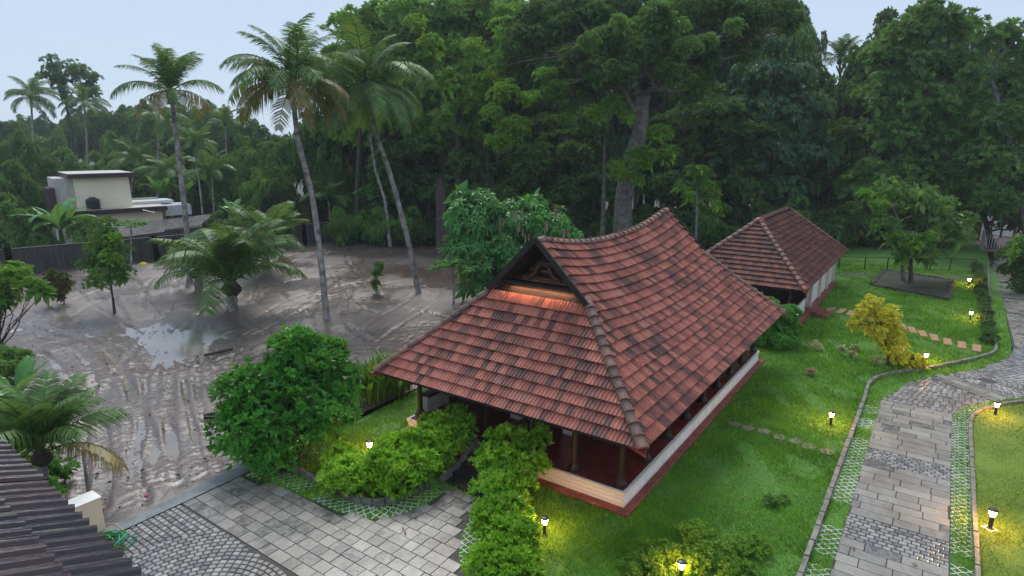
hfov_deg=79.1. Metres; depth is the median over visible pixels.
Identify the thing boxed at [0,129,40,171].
broadleaf tree
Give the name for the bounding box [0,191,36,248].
wall shrub
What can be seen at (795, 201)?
undergrowth shrub
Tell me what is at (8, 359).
shrub
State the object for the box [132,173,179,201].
shrub
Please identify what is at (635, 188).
wood tree
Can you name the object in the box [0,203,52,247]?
wall shrub
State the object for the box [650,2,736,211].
wood tree
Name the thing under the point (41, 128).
tree
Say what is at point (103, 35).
sky
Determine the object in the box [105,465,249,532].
forecourt edge
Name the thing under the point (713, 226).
undergrowth shrub
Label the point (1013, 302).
road
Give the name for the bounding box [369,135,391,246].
bare palm
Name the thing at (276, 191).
broadleaf tree
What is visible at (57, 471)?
creeper
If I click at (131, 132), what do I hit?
tree
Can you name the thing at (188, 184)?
banana plant
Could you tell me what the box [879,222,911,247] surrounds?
undergrowth shrub
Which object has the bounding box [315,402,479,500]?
hedge
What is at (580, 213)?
undergrowth shrub
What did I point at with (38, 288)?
shrub
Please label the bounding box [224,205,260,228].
wall shrub
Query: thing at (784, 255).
pavilion
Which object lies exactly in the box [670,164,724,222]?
young tree
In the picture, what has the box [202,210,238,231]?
wall shrub
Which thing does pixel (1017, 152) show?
wood tree
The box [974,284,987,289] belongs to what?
kerb plant
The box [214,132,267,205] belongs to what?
broadleaf tree
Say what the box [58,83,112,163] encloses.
coconut palm
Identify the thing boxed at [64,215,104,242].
wall shrub
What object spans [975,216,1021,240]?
entrance wall
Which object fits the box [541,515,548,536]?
bollard lamp
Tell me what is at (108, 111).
tree
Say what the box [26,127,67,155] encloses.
tree
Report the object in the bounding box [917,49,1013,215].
wood tree
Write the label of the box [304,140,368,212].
broadleaf tree
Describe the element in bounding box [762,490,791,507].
ground shrub
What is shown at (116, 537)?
weeds
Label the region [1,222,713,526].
mud
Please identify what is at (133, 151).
coconut palm
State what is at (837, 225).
undergrowth shrub
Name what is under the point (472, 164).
dark tree
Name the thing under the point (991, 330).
kerb plant
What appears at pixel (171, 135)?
tree
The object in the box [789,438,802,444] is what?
sunken stone
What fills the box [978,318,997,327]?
kerb plant
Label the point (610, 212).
undergrowth shrub
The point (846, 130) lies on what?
dark tree
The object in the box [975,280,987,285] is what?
kerb plant
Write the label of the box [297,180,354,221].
coconut palm
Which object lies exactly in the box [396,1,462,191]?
wood tree
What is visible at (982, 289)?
kerb plant
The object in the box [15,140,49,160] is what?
tree
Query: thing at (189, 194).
shrub
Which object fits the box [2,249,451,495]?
puddles
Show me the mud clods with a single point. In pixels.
(128, 477)
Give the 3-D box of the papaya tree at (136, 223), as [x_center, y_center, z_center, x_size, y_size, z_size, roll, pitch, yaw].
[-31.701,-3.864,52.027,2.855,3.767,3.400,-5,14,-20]
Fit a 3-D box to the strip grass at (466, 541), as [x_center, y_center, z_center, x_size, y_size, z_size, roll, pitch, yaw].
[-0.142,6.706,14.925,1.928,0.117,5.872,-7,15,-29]
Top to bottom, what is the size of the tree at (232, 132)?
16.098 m
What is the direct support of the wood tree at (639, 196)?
on the ground at (390, 402)
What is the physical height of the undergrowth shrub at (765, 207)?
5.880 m
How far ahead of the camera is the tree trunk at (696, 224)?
42.04 m
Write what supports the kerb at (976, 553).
on the lawn at (989, 466)
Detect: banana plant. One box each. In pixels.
[0,355,48,395]
[9,197,96,243]
[139,176,177,219]
[156,178,195,216]
[218,198,243,216]
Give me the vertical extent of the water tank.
1.200 m
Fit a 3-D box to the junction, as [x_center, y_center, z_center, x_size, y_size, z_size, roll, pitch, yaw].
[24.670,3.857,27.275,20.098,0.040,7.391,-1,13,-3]
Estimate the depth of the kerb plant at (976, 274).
45.77 m
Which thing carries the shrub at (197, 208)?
on the ground at (390, 402)
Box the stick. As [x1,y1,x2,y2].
[203,348,232,356]
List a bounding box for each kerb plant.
[970,260,983,265]
[970,276,986,282]
[971,266,983,272]
[972,287,988,294]
[973,272,986,277]
[974,270,985,276]
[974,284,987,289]
[974,313,992,321]
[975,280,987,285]
[976,291,991,299]
[976,297,992,305]
[976,301,992,308]
[976,308,994,315]
[976,331,1000,344]
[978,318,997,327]
[979,325,997,335]
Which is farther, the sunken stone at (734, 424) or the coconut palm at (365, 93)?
the coconut palm at (365, 93)
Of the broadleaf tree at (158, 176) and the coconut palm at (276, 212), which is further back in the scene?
the broadleaf tree at (158, 176)
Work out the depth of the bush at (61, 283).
38.12 m
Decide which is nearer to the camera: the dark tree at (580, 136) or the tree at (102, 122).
the dark tree at (580, 136)
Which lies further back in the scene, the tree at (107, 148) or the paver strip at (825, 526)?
the tree at (107, 148)
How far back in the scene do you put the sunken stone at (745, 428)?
22.17 m
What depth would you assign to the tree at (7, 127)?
139.63 m
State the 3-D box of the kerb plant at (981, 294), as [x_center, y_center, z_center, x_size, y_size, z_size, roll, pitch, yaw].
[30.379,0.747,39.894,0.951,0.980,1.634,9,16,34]
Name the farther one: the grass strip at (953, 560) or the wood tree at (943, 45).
the wood tree at (943, 45)
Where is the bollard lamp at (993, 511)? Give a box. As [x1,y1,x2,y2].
[981,507,998,531]
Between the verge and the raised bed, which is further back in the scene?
the verge
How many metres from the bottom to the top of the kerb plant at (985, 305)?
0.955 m
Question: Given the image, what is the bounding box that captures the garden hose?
[102,530,136,548]
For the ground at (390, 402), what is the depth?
55.32 m
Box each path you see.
[829,400,952,575]
[835,272,974,279]
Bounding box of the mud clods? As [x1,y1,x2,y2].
[27,286,354,507]
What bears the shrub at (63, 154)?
on the ground at (390, 402)
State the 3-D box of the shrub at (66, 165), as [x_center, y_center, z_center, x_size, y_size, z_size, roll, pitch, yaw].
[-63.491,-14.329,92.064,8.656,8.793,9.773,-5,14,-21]
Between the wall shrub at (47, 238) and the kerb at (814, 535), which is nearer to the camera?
the kerb at (814, 535)
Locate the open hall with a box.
[369,207,786,517]
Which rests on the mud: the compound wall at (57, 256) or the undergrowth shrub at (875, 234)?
the compound wall at (57, 256)
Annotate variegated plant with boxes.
[806,367,817,375]
[808,339,824,350]
[837,344,846,351]
[847,350,857,356]
[849,344,860,351]
[867,355,880,365]
[878,356,891,364]
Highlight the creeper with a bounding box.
[15,450,81,494]
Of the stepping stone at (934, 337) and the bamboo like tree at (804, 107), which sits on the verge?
the bamboo like tree at (804, 107)
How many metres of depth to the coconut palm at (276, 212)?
47.44 m
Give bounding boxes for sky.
[0,0,1023,141]
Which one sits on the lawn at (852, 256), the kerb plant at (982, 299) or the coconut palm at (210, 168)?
the kerb plant at (982, 299)
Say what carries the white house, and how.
on the ground at (390, 402)
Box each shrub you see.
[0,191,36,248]
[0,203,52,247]
[0,260,57,344]
[0,343,35,425]
[25,229,58,246]
[51,146,92,170]
[60,162,94,170]
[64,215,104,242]
[83,150,102,163]
[92,159,109,170]
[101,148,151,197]
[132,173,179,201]
[172,181,200,214]
[187,185,208,214]
[193,182,232,215]
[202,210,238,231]
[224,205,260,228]
[262,206,294,234]
[318,201,350,222]
[322,206,360,246]
[333,192,390,214]
[344,205,370,239]
[351,206,397,244]
[354,214,381,241]
[370,204,426,236]
[390,205,426,244]
[391,197,434,215]
[417,215,435,245]
[430,202,454,238]
[502,168,530,193]
[551,198,605,229]
[576,223,596,237]
[580,213,613,238]
[605,205,643,223]
[611,216,642,232]
[616,553,667,575]
[627,536,681,566]
[632,203,653,220]
[656,543,712,575]
[675,518,715,545]
[683,220,714,246]
[691,202,741,245]
[691,537,744,566]
[703,555,759,575]
[718,199,740,218]
[721,197,780,232]
[724,530,774,562]
[755,296,806,348]
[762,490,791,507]
[776,194,816,223]
[809,210,829,231]
[815,200,875,245]
[842,212,881,245]
[845,293,929,371]
[859,209,902,245]
[879,211,913,243]
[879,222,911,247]
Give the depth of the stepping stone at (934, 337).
32.33 m
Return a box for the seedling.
[369,258,384,292]
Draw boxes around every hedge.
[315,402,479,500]
[459,421,553,575]
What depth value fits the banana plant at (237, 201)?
64.17 m
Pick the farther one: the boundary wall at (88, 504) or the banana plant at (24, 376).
the banana plant at (24, 376)
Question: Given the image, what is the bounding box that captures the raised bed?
[869,269,954,299]
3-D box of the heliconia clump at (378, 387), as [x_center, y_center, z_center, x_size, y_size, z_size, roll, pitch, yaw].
[-5.110,3.461,24.543,3.009,2.036,3.503,9,16,34]
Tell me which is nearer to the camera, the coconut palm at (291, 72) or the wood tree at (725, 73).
the coconut palm at (291, 72)
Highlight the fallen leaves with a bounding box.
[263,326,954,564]
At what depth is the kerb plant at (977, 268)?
48.23 m
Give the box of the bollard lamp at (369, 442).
[365,439,372,449]
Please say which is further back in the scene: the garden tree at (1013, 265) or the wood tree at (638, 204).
the wood tree at (638, 204)
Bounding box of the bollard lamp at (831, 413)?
[828,410,834,425]
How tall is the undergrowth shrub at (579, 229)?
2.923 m
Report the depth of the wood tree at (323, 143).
69.83 m
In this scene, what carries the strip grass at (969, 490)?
on the grass strip at (953, 560)
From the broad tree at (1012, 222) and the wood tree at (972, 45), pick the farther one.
the wood tree at (972, 45)
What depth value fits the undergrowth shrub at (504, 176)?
74.24 m
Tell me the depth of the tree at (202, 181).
88.13 m
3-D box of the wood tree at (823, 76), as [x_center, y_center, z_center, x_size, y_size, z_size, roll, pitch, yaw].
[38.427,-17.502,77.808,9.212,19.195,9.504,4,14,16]
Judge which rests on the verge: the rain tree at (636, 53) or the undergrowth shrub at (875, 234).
the undergrowth shrub at (875, 234)
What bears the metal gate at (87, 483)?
attached to the boundary wall at (88, 504)
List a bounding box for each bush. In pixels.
[41,268,76,303]
[202,323,366,483]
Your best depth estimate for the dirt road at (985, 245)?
62.76 m
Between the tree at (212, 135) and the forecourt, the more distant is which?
the tree at (212, 135)
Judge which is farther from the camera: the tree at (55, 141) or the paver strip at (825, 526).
the tree at (55, 141)
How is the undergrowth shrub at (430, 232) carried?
on the ground at (390, 402)
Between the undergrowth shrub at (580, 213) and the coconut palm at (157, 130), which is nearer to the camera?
the undergrowth shrub at (580, 213)
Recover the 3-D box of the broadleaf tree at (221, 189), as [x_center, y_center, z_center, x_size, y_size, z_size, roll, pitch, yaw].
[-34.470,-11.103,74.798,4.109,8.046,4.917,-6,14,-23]
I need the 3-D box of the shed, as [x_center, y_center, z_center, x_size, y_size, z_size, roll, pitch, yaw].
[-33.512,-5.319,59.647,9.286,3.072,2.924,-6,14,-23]
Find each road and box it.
[965,227,1012,251]
[992,253,1023,349]
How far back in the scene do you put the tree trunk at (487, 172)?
59.90 m
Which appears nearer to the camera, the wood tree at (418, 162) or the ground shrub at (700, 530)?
the ground shrub at (700, 530)
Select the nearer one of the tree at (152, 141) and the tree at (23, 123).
the tree at (152, 141)
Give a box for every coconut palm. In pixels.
[0,370,131,485]
[3,73,60,149]
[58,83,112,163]
[107,139,167,197]
[110,42,224,287]
[124,109,190,198]
[131,152,197,218]
[145,217,307,323]
[154,242,211,291]
[166,124,218,214]
[183,149,246,221]
[203,106,250,153]
[217,12,365,319]
[219,201,309,274]
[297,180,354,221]
[298,12,438,293]
[812,33,862,77]
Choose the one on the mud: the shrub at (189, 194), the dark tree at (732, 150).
the dark tree at (732, 150)
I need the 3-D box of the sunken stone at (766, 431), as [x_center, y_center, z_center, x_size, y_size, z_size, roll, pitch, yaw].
[8.928,5.076,21.956,0.514,0.075,0.488,9,16,34]
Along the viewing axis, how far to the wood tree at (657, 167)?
75.02 m
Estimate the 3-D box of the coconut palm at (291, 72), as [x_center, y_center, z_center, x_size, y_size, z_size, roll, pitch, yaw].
[-12.715,-6.883,36.584,8.087,17.030,7.557,9,16,34]
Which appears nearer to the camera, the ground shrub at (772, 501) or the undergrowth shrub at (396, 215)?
the ground shrub at (772, 501)
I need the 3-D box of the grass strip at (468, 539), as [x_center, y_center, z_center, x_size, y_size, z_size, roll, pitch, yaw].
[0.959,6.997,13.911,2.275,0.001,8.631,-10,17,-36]
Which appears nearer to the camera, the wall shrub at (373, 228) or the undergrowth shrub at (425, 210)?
the wall shrub at (373, 228)
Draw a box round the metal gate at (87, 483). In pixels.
[83,454,90,492]
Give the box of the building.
[0,435,150,575]
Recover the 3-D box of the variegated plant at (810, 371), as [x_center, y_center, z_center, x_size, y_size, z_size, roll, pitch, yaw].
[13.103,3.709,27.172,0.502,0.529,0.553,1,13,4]
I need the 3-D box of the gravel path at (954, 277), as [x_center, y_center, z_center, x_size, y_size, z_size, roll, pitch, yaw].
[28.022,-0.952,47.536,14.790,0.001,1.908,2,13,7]
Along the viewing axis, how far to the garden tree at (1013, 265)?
41.66 m
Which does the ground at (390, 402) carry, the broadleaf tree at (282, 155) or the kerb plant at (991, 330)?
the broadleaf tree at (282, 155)
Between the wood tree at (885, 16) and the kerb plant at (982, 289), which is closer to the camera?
the kerb plant at (982, 289)
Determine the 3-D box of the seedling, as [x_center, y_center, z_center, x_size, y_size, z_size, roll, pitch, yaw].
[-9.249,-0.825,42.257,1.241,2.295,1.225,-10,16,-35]
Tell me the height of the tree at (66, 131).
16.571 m
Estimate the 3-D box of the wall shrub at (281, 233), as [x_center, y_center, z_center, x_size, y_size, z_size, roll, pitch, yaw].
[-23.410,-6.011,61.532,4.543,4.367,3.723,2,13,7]
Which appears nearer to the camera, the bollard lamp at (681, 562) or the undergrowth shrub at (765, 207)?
the bollard lamp at (681, 562)
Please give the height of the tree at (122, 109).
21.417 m
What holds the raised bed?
on the lawn at (852, 256)
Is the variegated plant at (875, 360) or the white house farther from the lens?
the white house
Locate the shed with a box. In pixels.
[115,214,210,238]
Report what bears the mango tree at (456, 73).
on the mud
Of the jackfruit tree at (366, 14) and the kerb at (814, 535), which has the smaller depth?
the kerb at (814, 535)
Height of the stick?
0.100 m
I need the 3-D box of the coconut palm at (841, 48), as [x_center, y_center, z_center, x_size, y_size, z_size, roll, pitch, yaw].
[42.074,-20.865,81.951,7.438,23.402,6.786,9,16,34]
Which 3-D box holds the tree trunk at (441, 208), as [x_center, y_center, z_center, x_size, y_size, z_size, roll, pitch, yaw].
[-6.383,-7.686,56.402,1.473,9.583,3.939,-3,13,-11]
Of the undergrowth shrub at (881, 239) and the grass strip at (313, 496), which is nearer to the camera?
the grass strip at (313, 496)
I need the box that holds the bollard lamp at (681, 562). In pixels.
[677,558,686,575]
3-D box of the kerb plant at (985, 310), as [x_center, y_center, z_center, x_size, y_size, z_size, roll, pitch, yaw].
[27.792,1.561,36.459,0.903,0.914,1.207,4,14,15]
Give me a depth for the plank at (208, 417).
22.97 m
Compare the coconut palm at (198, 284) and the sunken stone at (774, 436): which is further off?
the coconut palm at (198, 284)
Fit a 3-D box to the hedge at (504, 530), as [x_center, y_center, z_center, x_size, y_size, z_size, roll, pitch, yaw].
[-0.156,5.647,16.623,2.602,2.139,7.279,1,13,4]
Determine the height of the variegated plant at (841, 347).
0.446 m
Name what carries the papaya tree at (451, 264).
on the mud
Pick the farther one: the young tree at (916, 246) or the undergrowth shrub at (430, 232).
the undergrowth shrub at (430, 232)
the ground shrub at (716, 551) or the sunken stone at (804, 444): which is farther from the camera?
the sunken stone at (804, 444)
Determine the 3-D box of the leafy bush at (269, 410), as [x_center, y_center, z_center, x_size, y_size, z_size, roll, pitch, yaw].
[-7.225,3.477,19.910,5.115,4.379,4.024,-8,15,-30]
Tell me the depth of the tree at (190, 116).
148.59 m
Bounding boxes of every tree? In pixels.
[0,119,26,142]
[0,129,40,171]
[0,140,69,228]
[0,159,49,214]
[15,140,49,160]
[16,113,31,138]
[26,110,59,141]
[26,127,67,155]
[34,53,103,163]
[46,114,81,161]
[58,104,87,160]
[69,110,104,162]
[73,216,137,314]
[86,103,138,141]
[99,130,131,162]
[103,106,114,114]
[111,219,150,264]
[115,98,153,121]
[124,117,144,145]
[138,138,156,165]
[139,107,167,146]
[148,156,185,217]
[160,131,197,179]
[163,107,200,143]
[175,101,202,121]
[189,140,221,212]
[191,108,213,140]
[199,108,241,154]
[203,99,232,126]
[205,163,241,218]
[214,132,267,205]
[218,108,266,153]
[235,124,293,169]
[237,166,269,211]
[255,123,314,189]
[261,166,303,216]
[295,111,328,154]
[301,53,388,217]
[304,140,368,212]
[317,0,444,212]
[352,130,505,242]
[359,25,401,171]
[374,0,535,184]
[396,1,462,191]
[427,256,484,311]
[432,25,503,186]
[436,179,583,304]
[465,0,542,186]
[478,0,811,232]
[491,105,616,212]
[526,0,569,200]
[528,17,639,210]
[554,5,641,213]
[592,79,657,210]
[632,0,697,208]
[633,193,644,208]
[634,186,673,207]
[639,80,790,225]
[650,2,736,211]
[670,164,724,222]
[690,53,758,208]
[713,20,816,208]
[719,27,839,206]
[772,13,816,203]
[783,70,834,202]
[792,1,827,90]
[799,115,883,213]
[808,80,894,200]
[822,6,925,196]
[832,156,911,244]
[849,0,1003,252]
[856,173,981,282]
[863,36,940,58]
[883,201,961,283]
[894,4,968,184]
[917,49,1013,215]
[940,6,976,52]
[940,171,1021,248]
[951,17,1023,233]
[971,49,1023,179]
[993,234,1023,292]
[995,64,1023,171]
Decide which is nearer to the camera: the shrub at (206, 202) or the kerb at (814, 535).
the kerb at (814, 535)
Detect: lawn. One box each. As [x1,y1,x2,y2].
[296,252,993,575]
[970,403,1023,575]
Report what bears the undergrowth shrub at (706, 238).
on the ground at (390, 402)
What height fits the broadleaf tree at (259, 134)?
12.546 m
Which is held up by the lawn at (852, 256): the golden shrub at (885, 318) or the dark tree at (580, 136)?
the golden shrub at (885, 318)
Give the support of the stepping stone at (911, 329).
on the lawn at (852, 256)
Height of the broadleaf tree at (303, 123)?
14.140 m
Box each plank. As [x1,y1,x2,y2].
[203,411,216,416]
[204,416,214,418]
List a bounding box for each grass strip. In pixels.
[244,469,442,519]
[459,518,475,574]
[804,266,1010,575]
[950,398,1023,575]
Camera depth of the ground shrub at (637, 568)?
14.63 m
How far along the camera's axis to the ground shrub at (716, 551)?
15.20 m
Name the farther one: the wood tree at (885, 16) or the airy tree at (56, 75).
the airy tree at (56, 75)
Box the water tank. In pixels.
[85,197,100,209]
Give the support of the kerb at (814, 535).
on the grass strip at (994, 288)
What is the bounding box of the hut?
[293,199,318,224]
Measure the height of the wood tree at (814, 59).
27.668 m
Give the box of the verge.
[845,238,989,264]
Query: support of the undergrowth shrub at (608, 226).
on the ground at (390, 402)
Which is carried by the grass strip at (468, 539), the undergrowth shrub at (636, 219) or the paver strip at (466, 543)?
the paver strip at (466, 543)
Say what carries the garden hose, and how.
on the forecourt
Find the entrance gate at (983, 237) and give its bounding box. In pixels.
[979,230,1011,250]
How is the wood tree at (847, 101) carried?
on the ground at (390, 402)
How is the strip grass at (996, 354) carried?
on the grass strip at (994, 288)
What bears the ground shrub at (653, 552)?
on the lawn at (852, 256)
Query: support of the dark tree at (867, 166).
on the verge
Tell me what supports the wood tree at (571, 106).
on the ground at (390, 402)
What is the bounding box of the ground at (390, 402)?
[24,158,1012,540]
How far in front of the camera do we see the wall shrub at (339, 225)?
60.43 m
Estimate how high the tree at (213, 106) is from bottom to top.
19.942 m
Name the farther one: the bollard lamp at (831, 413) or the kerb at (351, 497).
the bollard lamp at (831, 413)
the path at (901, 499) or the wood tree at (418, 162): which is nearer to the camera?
the path at (901, 499)
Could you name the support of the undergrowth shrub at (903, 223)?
on the verge
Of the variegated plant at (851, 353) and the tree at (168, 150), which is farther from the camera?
the tree at (168, 150)
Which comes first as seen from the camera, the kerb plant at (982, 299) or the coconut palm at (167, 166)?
the kerb plant at (982, 299)
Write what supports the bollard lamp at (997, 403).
on the lawn at (989, 466)
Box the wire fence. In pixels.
[836,256,976,270]
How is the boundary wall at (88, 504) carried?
on the mud
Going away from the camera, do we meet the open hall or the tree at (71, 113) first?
the open hall
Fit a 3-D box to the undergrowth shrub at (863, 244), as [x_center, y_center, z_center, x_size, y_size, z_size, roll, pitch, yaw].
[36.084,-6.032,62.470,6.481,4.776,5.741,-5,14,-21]
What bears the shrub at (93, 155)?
on the ground at (390, 402)
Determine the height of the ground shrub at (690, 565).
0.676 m
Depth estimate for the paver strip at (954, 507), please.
18.66 m
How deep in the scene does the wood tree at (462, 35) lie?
74.88 m
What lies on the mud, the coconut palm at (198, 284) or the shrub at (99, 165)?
the coconut palm at (198, 284)
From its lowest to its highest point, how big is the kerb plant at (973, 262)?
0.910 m
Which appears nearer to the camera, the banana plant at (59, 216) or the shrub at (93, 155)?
the banana plant at (59, 216)
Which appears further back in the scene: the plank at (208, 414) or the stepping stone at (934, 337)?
the stepping stone at (934, 337)
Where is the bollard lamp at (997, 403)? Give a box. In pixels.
[993,401,1000,414]
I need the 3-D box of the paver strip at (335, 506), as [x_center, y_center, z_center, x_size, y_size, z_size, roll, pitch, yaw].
[-5.142,6.006,18.116,6.307,0.040,2.029,2,13,10]
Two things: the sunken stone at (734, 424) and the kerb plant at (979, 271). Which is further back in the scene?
the kerb plant at (979, 271)
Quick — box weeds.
[98,529,126,551]
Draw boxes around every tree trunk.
[435,149,449,256]
[485,144,490,192]
[600,131,605,235]
[695,187,697,239]
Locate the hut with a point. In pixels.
(306, 214)
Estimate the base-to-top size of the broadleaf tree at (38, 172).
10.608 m
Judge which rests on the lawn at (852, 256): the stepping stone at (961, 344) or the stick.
the stepping stone at (961, 344)
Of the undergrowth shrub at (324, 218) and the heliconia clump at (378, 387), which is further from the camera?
the undergrowth shrub at (324, 218)
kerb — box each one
[269,462,437,506]
[796,263,997,575]
[968,400,1023,575]
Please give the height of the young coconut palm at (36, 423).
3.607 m
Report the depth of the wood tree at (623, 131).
71.47 m
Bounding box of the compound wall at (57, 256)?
[0,215,434,274]
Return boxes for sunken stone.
[728,421,741,427]
[742,425,755,430]
[757,428,771,434]
[773,434,786,440]
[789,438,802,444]
[802,443,814,450]
[820,448,834,455]
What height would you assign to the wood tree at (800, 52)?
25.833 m
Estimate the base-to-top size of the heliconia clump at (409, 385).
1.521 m
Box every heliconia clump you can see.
[344,347,412,405]
[357,356,414,397]
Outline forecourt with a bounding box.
[114,476,477,575]
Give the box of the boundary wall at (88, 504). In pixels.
[68,490,105,532]
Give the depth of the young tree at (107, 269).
36.14 m
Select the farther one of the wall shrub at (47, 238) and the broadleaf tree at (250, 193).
the broadleaf tree at (250, 193)
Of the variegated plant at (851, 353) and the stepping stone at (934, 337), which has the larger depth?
the stepping stone at (934, 337)
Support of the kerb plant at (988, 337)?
on the lawn at (852, 256)
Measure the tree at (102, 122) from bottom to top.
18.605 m
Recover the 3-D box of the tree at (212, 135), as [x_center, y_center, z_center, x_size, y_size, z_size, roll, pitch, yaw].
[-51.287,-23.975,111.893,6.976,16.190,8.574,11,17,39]
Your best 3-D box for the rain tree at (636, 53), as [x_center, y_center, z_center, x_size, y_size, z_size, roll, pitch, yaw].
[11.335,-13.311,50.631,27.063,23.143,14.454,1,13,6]
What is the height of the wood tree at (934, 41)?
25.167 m
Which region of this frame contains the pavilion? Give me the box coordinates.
[707,206,848,324]
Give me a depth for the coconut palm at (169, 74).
43.61 m
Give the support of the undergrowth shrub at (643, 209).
on the ground at (390, 402)
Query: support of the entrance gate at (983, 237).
on the dirt road at (985, 245)
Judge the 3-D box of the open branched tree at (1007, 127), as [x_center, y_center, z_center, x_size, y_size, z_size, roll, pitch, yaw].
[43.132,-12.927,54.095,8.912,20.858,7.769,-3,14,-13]
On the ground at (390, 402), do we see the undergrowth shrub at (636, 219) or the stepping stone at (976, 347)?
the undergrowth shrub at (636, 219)
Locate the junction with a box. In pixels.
[883,349,1023,414]
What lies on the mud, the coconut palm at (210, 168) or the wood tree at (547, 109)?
the coconut palm at (210, 168)
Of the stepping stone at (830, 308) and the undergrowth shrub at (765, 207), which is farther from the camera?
the undergrowth shrub at (765, 207)
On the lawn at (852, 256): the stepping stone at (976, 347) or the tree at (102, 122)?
the stepping stone at (976, 347)
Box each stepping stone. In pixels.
[826,307,836,310]
[836,308,846,313]
[846,310,854,315]
[906,326,917,333]
[917,330,928,337]
[929,333,939,340]
[943,338,951,345]
[957,341,965,348]
[972,344,980,352]
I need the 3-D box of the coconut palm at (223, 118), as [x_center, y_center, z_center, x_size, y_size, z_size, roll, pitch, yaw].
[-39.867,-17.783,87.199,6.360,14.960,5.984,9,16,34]
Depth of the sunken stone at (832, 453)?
20.45 m
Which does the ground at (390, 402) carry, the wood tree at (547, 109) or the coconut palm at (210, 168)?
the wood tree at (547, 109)
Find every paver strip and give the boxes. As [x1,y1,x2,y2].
[247,470,441,519]
[459,518,474,575]
[804,405,878,575]
[950,403,992,575]
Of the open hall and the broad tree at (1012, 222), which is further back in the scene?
the broad tree at (1012, 222)
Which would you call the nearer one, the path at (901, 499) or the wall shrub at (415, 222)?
the path at (901, 499)
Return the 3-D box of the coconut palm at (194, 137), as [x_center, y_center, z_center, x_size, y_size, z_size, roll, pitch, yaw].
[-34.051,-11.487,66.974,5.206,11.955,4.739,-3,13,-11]
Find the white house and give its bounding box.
[43,170,191,243]
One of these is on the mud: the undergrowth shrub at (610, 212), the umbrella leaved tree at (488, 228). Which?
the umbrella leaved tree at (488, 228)
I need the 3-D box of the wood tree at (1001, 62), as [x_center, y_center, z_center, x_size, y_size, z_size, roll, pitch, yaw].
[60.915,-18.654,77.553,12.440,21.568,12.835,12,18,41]
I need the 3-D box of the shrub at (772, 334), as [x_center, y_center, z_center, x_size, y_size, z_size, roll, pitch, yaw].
[13.385,1.909,31.174,3.007,2.717,2.668,-2,13,-9]
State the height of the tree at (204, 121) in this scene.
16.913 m
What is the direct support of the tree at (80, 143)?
on the ground at (390, 402)
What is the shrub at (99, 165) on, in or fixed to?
on the ground at (390, 402)
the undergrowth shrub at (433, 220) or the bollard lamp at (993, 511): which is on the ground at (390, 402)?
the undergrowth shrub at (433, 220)
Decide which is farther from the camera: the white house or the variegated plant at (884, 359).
the white house
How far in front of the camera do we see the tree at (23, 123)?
150.92 m
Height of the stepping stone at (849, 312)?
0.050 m
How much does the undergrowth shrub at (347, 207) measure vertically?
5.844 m
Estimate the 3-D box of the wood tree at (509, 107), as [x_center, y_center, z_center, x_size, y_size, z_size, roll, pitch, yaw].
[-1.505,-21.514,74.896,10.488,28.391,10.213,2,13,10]
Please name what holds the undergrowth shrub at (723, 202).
on the ground at (390, 402)
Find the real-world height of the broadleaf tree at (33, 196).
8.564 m
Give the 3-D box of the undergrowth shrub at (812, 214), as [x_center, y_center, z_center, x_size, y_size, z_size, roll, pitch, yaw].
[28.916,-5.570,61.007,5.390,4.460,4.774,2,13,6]
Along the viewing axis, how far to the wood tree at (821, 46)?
84.42 m
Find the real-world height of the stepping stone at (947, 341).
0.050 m
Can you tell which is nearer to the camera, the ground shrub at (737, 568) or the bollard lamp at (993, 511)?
the ground shrub at (737, 568)
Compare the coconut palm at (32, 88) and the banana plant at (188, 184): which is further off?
the coconut palm at (32, 88)
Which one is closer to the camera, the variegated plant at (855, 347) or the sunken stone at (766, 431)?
the sunken stone at (766, 431)
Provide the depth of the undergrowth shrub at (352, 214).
66.02 m
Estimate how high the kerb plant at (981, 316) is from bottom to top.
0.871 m
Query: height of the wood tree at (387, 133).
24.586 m
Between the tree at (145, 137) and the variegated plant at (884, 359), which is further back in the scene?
the tree at (145, 137)
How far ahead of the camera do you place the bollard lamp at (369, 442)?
20.00 m
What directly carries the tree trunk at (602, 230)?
on the mud
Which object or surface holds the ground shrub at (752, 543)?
on the lawn at (852, 256)
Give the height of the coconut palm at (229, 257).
6.055 m
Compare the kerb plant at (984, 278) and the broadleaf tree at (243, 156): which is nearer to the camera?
the kerb plant at (984, 278)
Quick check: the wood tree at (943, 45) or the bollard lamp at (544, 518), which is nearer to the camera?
the bollard lamp at (544, 518)
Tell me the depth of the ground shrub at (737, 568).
14.55 m
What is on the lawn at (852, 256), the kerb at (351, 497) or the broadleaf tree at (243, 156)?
the kerb at (351, 497)
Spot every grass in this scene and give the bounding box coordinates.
[459,510,477,574]
[804,299,1011,575]
[949,396,1023,575]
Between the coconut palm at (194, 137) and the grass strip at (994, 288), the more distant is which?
the coconut palm at (194, 137)
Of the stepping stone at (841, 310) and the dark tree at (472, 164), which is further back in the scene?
the dark tree at (472, 164)
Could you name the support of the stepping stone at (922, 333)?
on the lawn at (852, 256)
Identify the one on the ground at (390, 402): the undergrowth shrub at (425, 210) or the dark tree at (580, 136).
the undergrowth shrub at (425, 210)
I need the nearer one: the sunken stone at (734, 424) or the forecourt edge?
the forecourt edge

